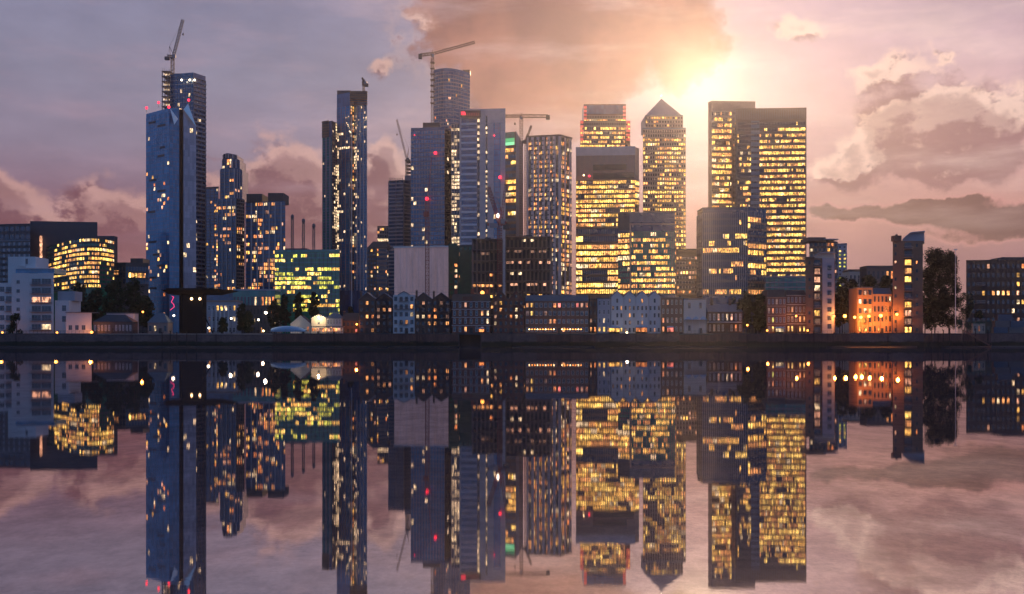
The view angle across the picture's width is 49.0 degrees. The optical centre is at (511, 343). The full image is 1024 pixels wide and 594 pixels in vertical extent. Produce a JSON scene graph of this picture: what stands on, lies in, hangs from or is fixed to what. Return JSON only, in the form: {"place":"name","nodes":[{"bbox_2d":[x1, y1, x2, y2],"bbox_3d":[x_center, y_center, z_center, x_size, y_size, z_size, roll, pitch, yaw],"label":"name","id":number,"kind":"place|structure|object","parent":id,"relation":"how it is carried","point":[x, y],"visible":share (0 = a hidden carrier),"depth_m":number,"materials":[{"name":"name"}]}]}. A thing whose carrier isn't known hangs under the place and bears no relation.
{"place":"outdoors","nodes":[
{"label":"outdoors","id":0,"kind":"place"},
{"bbox_2d":[93,315,137,332],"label":"boat house","id":1,"kind":"structure","parent":0,"point":[115,322],"depth_m":458.00,"materials":[{"name":"concrete"}]},
{"bbox_2d":[0,346,271,346],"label":"foreshore","id":2,"kind":"structure","parent":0,"point":[135,346],"depth_m":446.51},
{"bbox_2d":[145,99,195,332],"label":"glass tower","id":3,"kind":"structure","parent":0,"point":[171,194],"depth_m":706.95,"materials":[{"name":"glass"}]},
{"bbox_2d":[146,113,195,319],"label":"window","id":4,"kind":"structure","parent":3,"relation":"in","point":[191,223],"depth_m":706.46,"materials":[{"name":"blue glass"}]},
{"bbox_2d":[233,289,280,304],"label":"office block","id":5,"kind":"structure","parent":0,"point":[256,296],"depth_m":600.00,"materials":[{"name":"teal glass"}]},
{"bbox_2d":[242,305,281,332],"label":"office block","id":6,"kind":"structure","parent":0,"point":[257,311],"depth_m":530.00,"materials":[{"name":"concrete"}]},
{"bbox_2d":[343,311,358,332],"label":"town house","id":7,"kind":"structure","parent":0,"point":[350,320],"depth_m":464.00,"materials":[{"name":"brown brick"}]},
{"bbox_2d":[358,290,375,332],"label":"warehouse","id":8,"kind":"structure","parent":0,"point":[367,310],"depth_m":459.00,"materials":[{"name":"brown brick"}]},
{"bbox_2d":[375,290,392,332],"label":"warehouse","id":9,"kind":"structure","parent":0,"point":[384,311],"depth_m":459.00,"materials":[{"name":"brick"}]},
{"bbox_2d":[393,291,415,332],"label":"town house","id":10,"kind":"structure","parent":0,"point":[403,310],"depth_m":458.40,"materials":[{"name":"paint"}]},
{"bbox_2d":[98,333,712,334],"bbox_3d":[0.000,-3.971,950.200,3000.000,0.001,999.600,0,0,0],"label":"ground","id":11,"kind":"structure","parent":0,"point":[272,334],"depth_m":457.57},
{"bbox_2d":[0,238,29,282],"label":"apartment block","id":12,"kind":"structure","parent":11,"relation":"on","point":[15,247],"depth_m":557.94,"materials":[{"name":"grey"}]},
{"bbox_2d":[0,223,30,256],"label":"office block","id":13,"kind":"structure","parent":11,"relation":"on","point":[13,231],"depth_m":651.59,"materials":[{"name":"concrete"}]},
{"bbox_2d":[0,257,81,332],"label":"apartment block","id":14,"kind":"structure","parent":11,"relation":"on","point":[27,290],"depth_m":462.00,"materials":[{"name":"white concrete"}]},
{"bbox_2d":[30,221,117,332],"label":"office block","id":15,"kind":"structure","parent":11,"relation":"on","point":[82,253],"depth_m":620.37,"materials":[{"name":"metal"}]},
{"bbox_2d":[47,239,113,290],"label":"window","id":16,"kind":"structure","parent":15,"relation":"in","point":[84,244],"depth_m":609.45,"materials":[{"name":"yellow glass"}]},
{"bbox_2d":[71,281,90,311],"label":"tree","id":17,"kind":"object","parent":11,"relation":"on","point":[77,287],"visible":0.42,"depth_m":559.20,"materials":[{"name":"green plant"}]},
{"bbox_2d":[65,312,97,332],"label":"boundary building","id":18,"kind":"structure","parent":11,"relation":"on","point":[78,320],"depth_m":458.00,"materials":[{"name":"paint"}]},
{"bbox_2d":[84,287,105,324],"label":"tree","id":19,"kind":"object","parent":11,"relation":"on","point":[93,299],"visible":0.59,"depth_m":563.25,"materials":[{"name":"green plant"}]},
{"bbox_2d":[99,279,127,314],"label":"tree","id":20,"kind":"object","parent":11,"relation":"on","point":[113,288],"visible":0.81,"depth_m":553.44,"materials":[{"name":"green plant"}]},
{"bbox_2d":[114,258,149,332],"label":"office block","id":21,"kind":"structure","parent":11,"relation":"on","point":[133,267],"depth_m":638.78,"materials":[{"name":"concrete"}]},
{"bbox_2d":[125,276,143,323],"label":"tree","id":22,"kind":"object","parent":11,"relation":"on","point":[132,298],"visible":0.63,"depth_m":560.75,"materials":[{"name":"green plant"}]},
{"bbox_2d":[139,295,154,332],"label":"tree","id":23,"kind":"object","parent":11,"relation":"on","point":[146,304],"visible":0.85,"depth_m":518.64,"materials":[{"name":"green plant"}]},
{"bbox_2d":[147,313,172,332],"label":"pavilion","id":24,"kind":"structure","parent":11,"relation":"on","point":[160,321],"depth_m":459.11,"materials":[{"name":"concrete"}]},
{"bbox_2d":[161,68,206,287],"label":"glass tower","id":25,"kind":"structure","parent":11,"relation":"on","point":[180,90],"depth_m":804.97,"materials":[{"name":"blue glass"}]},
{"bbox_2d":[171,75,204,287],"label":"window","id":26,"kind":"structure","parent":25,"relation":"in","point":[179,77],"depth_m":806.01,"materials":[{"name":"blue glass"}]},
{"bbox_2d":[163,288,237,332],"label":"canopy tower","id":27,"kind":"structure","parent":11,"relation":"on","point":[194,310],"depth_m":468.00,"materials":[{"name":"black metal"}]},
{"bbox_2d":[206,186,218,299],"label":"apartment tower","id":28,"kind":"structure","parent":11,"relation":"on","point":[212,237],"depth_m":897.84,"materials":[{"name":"blue glass"}]},
{"bbox_2d":[206,189,217,286],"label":"window","id":29,"kind":"structure","parent":28,"relation":"in","point":[208,190],"depth_m":898.07,"materials":[{"name":"blue glass"}]},
{"bbox_2d":[207,300,242,332],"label":"hall","id":30,"kind":"structure","parent":11,"relation":"on","point":[217,310],"depth_m":520.00,"materials":[{"name":"concrete"}]},
{"bbox_2d":[218,153,247,299],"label":"apartment tower","id":31,"kind":"structure","parent":11,"relation":"on","point":[232,200],"depth_m":803.27,"materials":[{"name":"blue glass"}]},
{"bbox_2d":[219,154,243,289],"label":"window","id":32,"kind":"structure","parent":31,"relation":"in","point":[231,173],"depth_m":803.46,"materials":[{"name":"blue glass"}]},
{"bbox_2d":[245,193,288,288],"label":"apartment tower","id":33,"kind":"structure","parent":11,"relation":"on","point":[264,227],"depth_m":762.00,"materials":[{"name":"blue glass"}]},
{"bbox_2d":[246,202,284,288],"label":"window","id":34,"kind":"structure","parent":33,"relation":"in","point":[276,202],"depth_m":762.37,"materials":[{"name":"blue glass"}]},
{"bbox_2d":[266,299,280,332],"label":"tree","id":35,"kind":"object","parent":11,"relation":"on","point":[275,316],"visible":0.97,"depth_m":489.10,"materials":[{"name":"green plant"}]},
{"bbox_2d":[279,293,291,332],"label":"tree","id":36,"kind":"object","parent":11,"relation":"on","point":[284,317],"visible":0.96,"depth_m":499.16,"materials":[{"name":"green plant"}]},
{"bbox_2d":[275,248,339,332],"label":"office block","id":37,"kind":"structure","parent":11,"relation":"on","point":[305,272],"depth_m":642.20,"materials":[{"name":"green glass"}]},
{"bbox_2d":[275,254,338,315],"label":"window","id":38,"kind":"structure","parent":37,"relation":"in","point":[284,255],"depth_m":642.45,"materials":[{"name":"yellow glass"}]},
{"bbox_2d":[321,120,337,249],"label":"apartment tower","id":39,"kind":"structure","parent":11,"relation":"on","point":[329,183],"depth_m":843.24,"materials":[{"name":"blue glass"}]},
{"bbox_2d":[323,122,336,248],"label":"window","id":40,"kind":"structure","parent":39,"relation":"in","point":[333,122],"depth_m":842.63,"materials":[{"name":"teal glass"}]},
{"bbox_2d":[337,90,367,315],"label":"apartment tower","id":41,"kind":"structure","parent":11,"relation":"on","point":[352,175],"depth_m":852.40,"materials":[{"name":"blue glass"}]},
{"bbox_2d":[337,106,364,289],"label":"window","id":42,"kind":"structure","parent":41,"relation":"in","point":[348,119],"depth_m":852.77,"materials":[{"name":"blue glass"}]},
{"bbox_2d":[367,241,389,297],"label":"office block","id":43,"kind":"structure","parent":11,"relation":"on","point":[376,267],"depth_m":902.04,"materials":[{"name":"concrete"}]},
{"bbox_2d":[388,158,410,297],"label":"apartment tower","id":44,"kind":"structure","parent":11,"relation":"on","point":[399,212],"depth_m":952.37,"materials":[{"name":"blue glass"}]},
{"bbox_2d":[389,181,410,288],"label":"window","id":45,"kind":"structure","parent":44,"relation":"in","point":[405,185],"depth_m":952.73,"materials":[{"name":"black glass"}]},
{"bbox_2d":[393,246,447,298],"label":"wrapped building","id":46,"kind":"structure","parent":11,"relation":"on","point":[409,269],"depth_m":602.57,"materials":[{"name":"fabric"}]},
{"bbox_2d":[423,157,431,294],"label":"crane mast","id":47,"kind":"object","parent":11,"relation":"on","point":[425,213],"visible":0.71,"depth_m":589.03,"materials":[{"name":"grey metal"}]},
{"bbox_2d":[411,123,450,296],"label":"office tower","id":48,"kind":"structure","parent":11,"relation":"on","point":[430,140],"depth_m":902.47,"materials":[{"name":"blue glass"}]},
{"bbox_2d":[411,130,450,261],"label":"window","id":49,"kind":"structure","parent":48,"relation":"in","point":[418,132],"depth_m":902.69,"materials":[{"name":"blue glass"}]},
{"bbox_2d":[433,68,470,127],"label":"office tower","id":50,"kind":"structure","parent":11,"relation":"on","point":[451,88],"depth_m":999.02,"materials":[{"name":"grey glass"}]},
{"bbox_2d":[418,41,474,122],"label":"tower crane","id":51,"kind":"object","parent":50,"relation":"on","point":[420,55],"visible":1,"depth_m":990.96,"materials":[{"name":"metal"}]},
{"bbox_2d":[434,71,469,127],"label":"window","id":52,"kind":"structure","parent":50,"relation":"in","point":[446,72],"depth_m":998.70,"materials":[{"name":"grey glass"}]},
{"bbox_2d":[451,124,459,244],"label":"stair tower","id":53,"kind":"structure","parent":11,"relation":"on","point":[455,183],"depth_m":884.85,"materials":[{"name":"grey glass"}]},
{"bbox_2d":[449,244,471,299],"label":"scaffolded building","id":54,"kind":"structure","parent":11,"relation":"on","point":[460,268],"depth_m":604.15,"materials":[{"name":"concrete"}]},
{"bbox_2d":[451,288,490,332],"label":"mansion","id":55,"kind":"structure","parent":11,"relation":"on","point":[471,312],"depth_m":459.00,"materials":[{"name":"grey brick"}]},
{"bbox_2d":[459,108,505,293],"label":"office tower","id":56,"kind":"structure","parent":11,"relation":"on","point":[482,149],"depth_m":869.99,"materials":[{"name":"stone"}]},
{"bbox_2d":[461,118,499,241],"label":"window","id":57,"kind":"structure","parent":56,"relation":"in","point":[496,141],"depth_m":870.66,"materials":[{"name":"blue glass"}]},
{"bbox_2d":[472,237,502,332],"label":"concrete frame","id":58,"kind":"object","parent":11,"relation":"on","point":[484,264],"visible":0.57,"depth_m":591.00,"materials":[{"name":"grey concrete"}]},
{"bbox_2d":[486,175,508,293],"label":"tower crane","id":59,"kind":"object","parent":11,"relation":"on","point":[502,222],"visible":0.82,"depth_m":573.96,"materials":[{"name":"metal"}]},
{"bbox_2d":[505,131,522,235],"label":"office tower","id":60,"kind":"structure","parent":11,"relation":"on","point":[513,156],"depth_m":1000.88,"materials":[{"name":"metal"}]},
{"bbox_2d":[505,235,551,332],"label":"office block","id":61,"kind":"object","parent":11,"relation":"on","point":[528,258],"visible":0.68,"depth_m":591.20,"materials":[{"name":"grey"}]},
{"bbox_2d":[527,134,572,294],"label":"apartment tower","id":62,"kind":"structure","parent":11,"relation":"on","point":[549,184],"depth_m":853.00,"materials":[{"name":"grey metal"}]},
{"bbox_2d":[529,137,568,293],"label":"window","id":63,"kind":"structure","parent":62,"relation":"in","point":[567,140],"depth_m":854.23,"materials":[{"name":"grey"}]},
{"bbox_2d":[580,104,629,146],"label":"office tower","id":64,"kind":"structure","parent":11,"relation":"on","point":[604,125],"depth_m":1004.94,"materials":[{"name":"grey glass"}]},
{"bbox_2d":[580,116,629,146],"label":"window","id":65,"kind":"structure","parent":64,"relation":"in","point":[588,128],"depth_m":1005.06,"materials":[{"name":"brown glass"}]},
{"bbox_2d":[576,146,638,298],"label":"office tower","id":66,"kind":"structure","parent":11,"relation":"on","point":[607,185],"depth_m":902.69,"materials":[{"name":"stone"}]},
{"bbox_2d":[576,180,638,293],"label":"window","id":67,"kind":"structure","parent":66,"relation":"in","point":[583,231],"depth_m":902.91,"materials":[{"name":"yellow glass"}]},
{"bbox_2d":[618,212,674,296],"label":"office block","id":68,"kind":"structure","parent":11,"relation":"on","point":[646,253],"depth_m":801.05,"materials":[{"name":"grey glass"}]},
{"bbox_2d":[618,232,674,293],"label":"window","id":69,"kind":"structure","parent":68,"relation":"in","point":[656,233],"depth_m":801.30,"materials":[{"name":"yellow glass"}]},
{"bbox_2d":[641,95,685,296],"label":"office tower","id":70,"kind":"structure","parent":11,"relation":"on","point":[663,131],"depth_m":1049.80,"materials":[{"name":"grey metal"}]},
{"bbox_2d":[643,117,684,292],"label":"window","id":71,"kind":"structure","parent":70,"relation":"in","point":[646,117],"depth_m":1049.95,"materials":[{"name":"yellow glass"}]},
{"bbox_2d":[676,249,696,297],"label":"office block","id":72,"kind":"structure","parent":11,"relation":"on","point":[685,273],"depth_m":858.88,"materials":[{"name":"brown metal"}]},
{"bbox_2d":[683,298,706,332],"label":"building","id":73,"kind":"structure","parent":11,"relation":"on","point":[694,313],"depth_m":458.50,"materials":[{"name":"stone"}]},
{"bbox_2d":[706,298,742,332],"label":"building","id":74,"kind":"structure","parent":11,"relation":"on","point":[723,318],"depth_m":460.00,"materials":[{"name":"paint"}]},
{"bbox_2d":[696,206,766,332],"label":"office block","id":75,"kind":"structure","parent":11,"relation":"on","point":[731,252],"depth_m":803.75,"materials":[{"name":"grey glass"}]},
{"bbox_2d":[699,213,765,294],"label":"window","id":76,"kind":"structure","parent":75,"relation":"in","point":[716,215],"depth_m":803.46,"materials":[{"name":"grey"}]},
{"bbox_2d":[708,101,754,206],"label":"office tower","id":77,"kind":"structure","parent":11,"relation":"on","point":[721,153],"depth_m":1005.67,"materials":[{"name":"stone"}]},
{"bbox_2d":[712,112,730,206],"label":"window","id":78,"kind":"structure","parent":77,"relation":"in","point":[713,113],"depth_m":1005.55,"materials":[{"name":"yellow glass"}]},
{"bbox_2d":[736,291,752,332],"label":"tree","id":79,"kind":"object","parent":11,"relation":"on","point":[744,303],"visible":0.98,"depth_m":461.87,"materials":[{"name":"green plant"}]},
{"bbox_2d":[751,293,766,332],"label":"tree","id":80,"kind":"object","parent":11,"relation":"on","point":[759,315],"visible":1,"depth_m":460.73,"materials":[{"name":"green plant"}]},
{"bbox_2d":[735,108,806,275],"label":"office tower","id":81,"kind":"structure","parent":11,"relation":"on","point":[770,159],"depth_m":949.40,"materials":[{"name":"brown metal"}]},
{"bbox_2d":[738,122,804,275],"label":"window","id":82,"kind":"structure","parent":81,"relation":"in","point":[739,123],"depth_m":949.71,"materials":[{"name":"yellow glass"}]},
{"bbox_2d":[765,276,805,292],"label":"office block","id":83,"kind":"structure","parent":11,"relation":"on","point":[785,282],"depth_m":778.05,"materials":[{"name":"teal glass"}]},
{"bbox_2d":[804,252,834,332],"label":"apartment block","id":84,"kind":"structure","parent":11,"relation":"on","point":[820,289],"depth_m":457.92,"materials":[{"name":"concrete"}]},
{"bbox_2d":[800,237,838,332],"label":"apartment block","id":85,"kind":"structure","parent":11,"relation":"on","point":[817,245],"depth_m":618.46,"materials":[{"name":"concrete"}]},
{"bbox_2d":[835,286,848,332],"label":"tree","id":86,"kind":"object","parent":11,"relation":"on","point":[841,306],"visible":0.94,"depth_m":479.16,"materials":[{"name":"green plant"}]},
{"bbox_2d":[838,243,846,332],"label":"apartment block","id":87,"kind":"structure","parent":11,"relation":"on","point":[842,256],"depth_m":661.57,"materials":[{"name":"blue metal"}]},
{"bbox_2d":[891,231,924,332],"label":"apartment block","id":88,"kind":"structure","parent":11,"relation":"on","point":[908,278],"depth_m":458.00,"materials":[{"name":"brick"}]},
{"bbox_2d":[923,281,933,332],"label":"tree","id":89,"kind":"object","parent":11,"relation":"on","point":[925,301],"visible":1,"depth_m":459.50,"materials":[{"name":"green plant"}]},
{"bbox_2d":[923,247,949,332],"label":"poplar","id":90,"kind":"object","parent":11,"relation":"on","point":[932,271],"visible":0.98,"depth_m":460.35,"materials":[{"name":"green plant"}]},
{"bbox_2d":[937,250,963,332],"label":"poplar","id":91,"kind":"object","parent":11,"relation":"on","point":[949,273],"visible":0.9,"depth_m":462.40,"materials":[{"name":"green plant"}]},
{"bbox_2d":[966,257,1023,331],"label":"apartment block","id":92,"kind":"structure","parent":11,"relation":"on","point":[994,286],"depth_m":498.25,"materials":[{"name":"brick"}]},
{"bbox_2d":[415,290,431,332],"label":"warehouse","id":93,"kind":"structure","parent":0,"point":[423,310],"depth_m":459.00,"materials":[{"name":"brown brick"}]},
{"bbox_2d":[432,291,451,332],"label":"warehouse","id":94,"kind":"structure","parent":0,"point":[441,311],"depth_m":459.00,"materials":[{"name":"brick"}]},
{"bbox_2d":[493,288,523,332],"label":"warehouse","id":95,"kind":"structure","parent":0,"point":[508,314],"depth_m":458.50,"materials":[{"name":"red brick"}]},
{"bbox_2d":[0,347,1023,593],"bbox_3d":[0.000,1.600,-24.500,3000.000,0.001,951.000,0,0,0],"label":"water","id":96,"kind":"structure","parent":0,"point":[510,469],"depth_m":14.12,"materials":[{"name":"liquid"}]},
{"bbox_2d":[0,331,1023,346],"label":"river wall","id":97,"kind":"structure","parent":96,"relation":"in","point":[814,339],"depth_m":449.94,"materials":[{"name":"stone"}]},
{"bbox_2d":[0,0,1023,332],"label":"sky","id":98,"kind":"structure","parent":0,"point":[915,109],"materials":[{"name":"purple"}]},
{"bbox_2d":[522,125,531,234],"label":"tower crane","id":99,"kind":"object","parent":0,"point":[524,141],"visible":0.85,"depth_m":939.00,"materials":[{"name":"metal"}]},
{"bbox_2d":[505,113,549,235],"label":"tower crane","id":100,"kind":"object","parent":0,"point":[547,117],"visible":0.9,"depth_m":959.60,"materials":[{"name":"metal"}]},
{"bbox_2d":[525,295,588,332],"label":"apartment block","id":101,"kind":"structure","parent":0,"point":[557,313],"depth_m":459.00,"materials":[{"name":"brick"}]},
{"bbox_2d":[588,296,596,332],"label":"town house","id":102,"kind":"structure","parent":0,"point":[592,315],"depth_m":459.50,"materials":[{"name":"brick"}]},
{"bbox_2d":[596,298,610,332],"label":"town house","id":103,"kind":"structure","parent":0,"point":[603,315],"depth_m":458.60,"materials":[{"name":"paint"}]},
{"bbox_2d":[609,291,623,332],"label":"town house","id":104,"kind":"structure","parent":0,"point":[616,297],"depth_m":459.00,"materials":[{"name":"paint"}]},
{"bbox_2d":[623,291,635,332],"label":"town house","id":105,"kind":"structure","parent":0,"point":[629,310],"depth_m":459.80,"materials":[{"name":"paint"}]},
{"bbox_2d":[635,291,648,332],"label":"town house","id":106,"kind":"structure","parent":0,"point":[641,308],"depth_m":459.00,"materials":[{"name":"paint"}]},
{"bbox_2d":[648,291,660,332],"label":"town house","id":107,"kind":"structure","parent":0,"point":[654,310],"depth_m":459.80,"materials":[{"name":"paint"}]},
{"bbox_2d":[660,295,682,332],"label":"town house","id":108,"kind":"structure","parent":0,"point":[671,311],"depth_m":459.00,"materials":[{"name":"brown brick"}]},
{"bbox_2d":[761,290,786,332],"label":"apartment block","id":109,"kind":"structure","parent":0,"point":[775,304],"depth_m":459.00,"materials":[{"name":"brick"}]},
{"bbox_2d":[785,290,805,332],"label":"apartment block","id":110,"kind":"structure","parent":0,"point":[795,302],"depth_m":460.00,"materials":[{"name":"brown brick"}]},
{"bbox_2d":[842,269,859,332],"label":"office block","id":111,"kind":"structure","parent":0,"point":[850,274],"depth_m":640.00,"materials":[{"name":"metal"}]},
{"bbox_2d":[848,287,872,332],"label":"apartment block","id":112,"kind":"structure","parent":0,"point":[860,301],"depth_m":460.00,"materials":[{"name":"stone"}]},
{"bbox_2d":[860,266,892,332],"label":"apartment block","id":113,"kind":"structure","parent":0,"point":[878,272],"depth_m":620.00,"materials":[{"name":"concrete"}]},
{"bbox_2d":[872,288,891,332],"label":"apartment block","id":114,"kind":"structure","parent":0,"point":[882,301],"depth_m":460.00,"materials":[{"name":"stone"}]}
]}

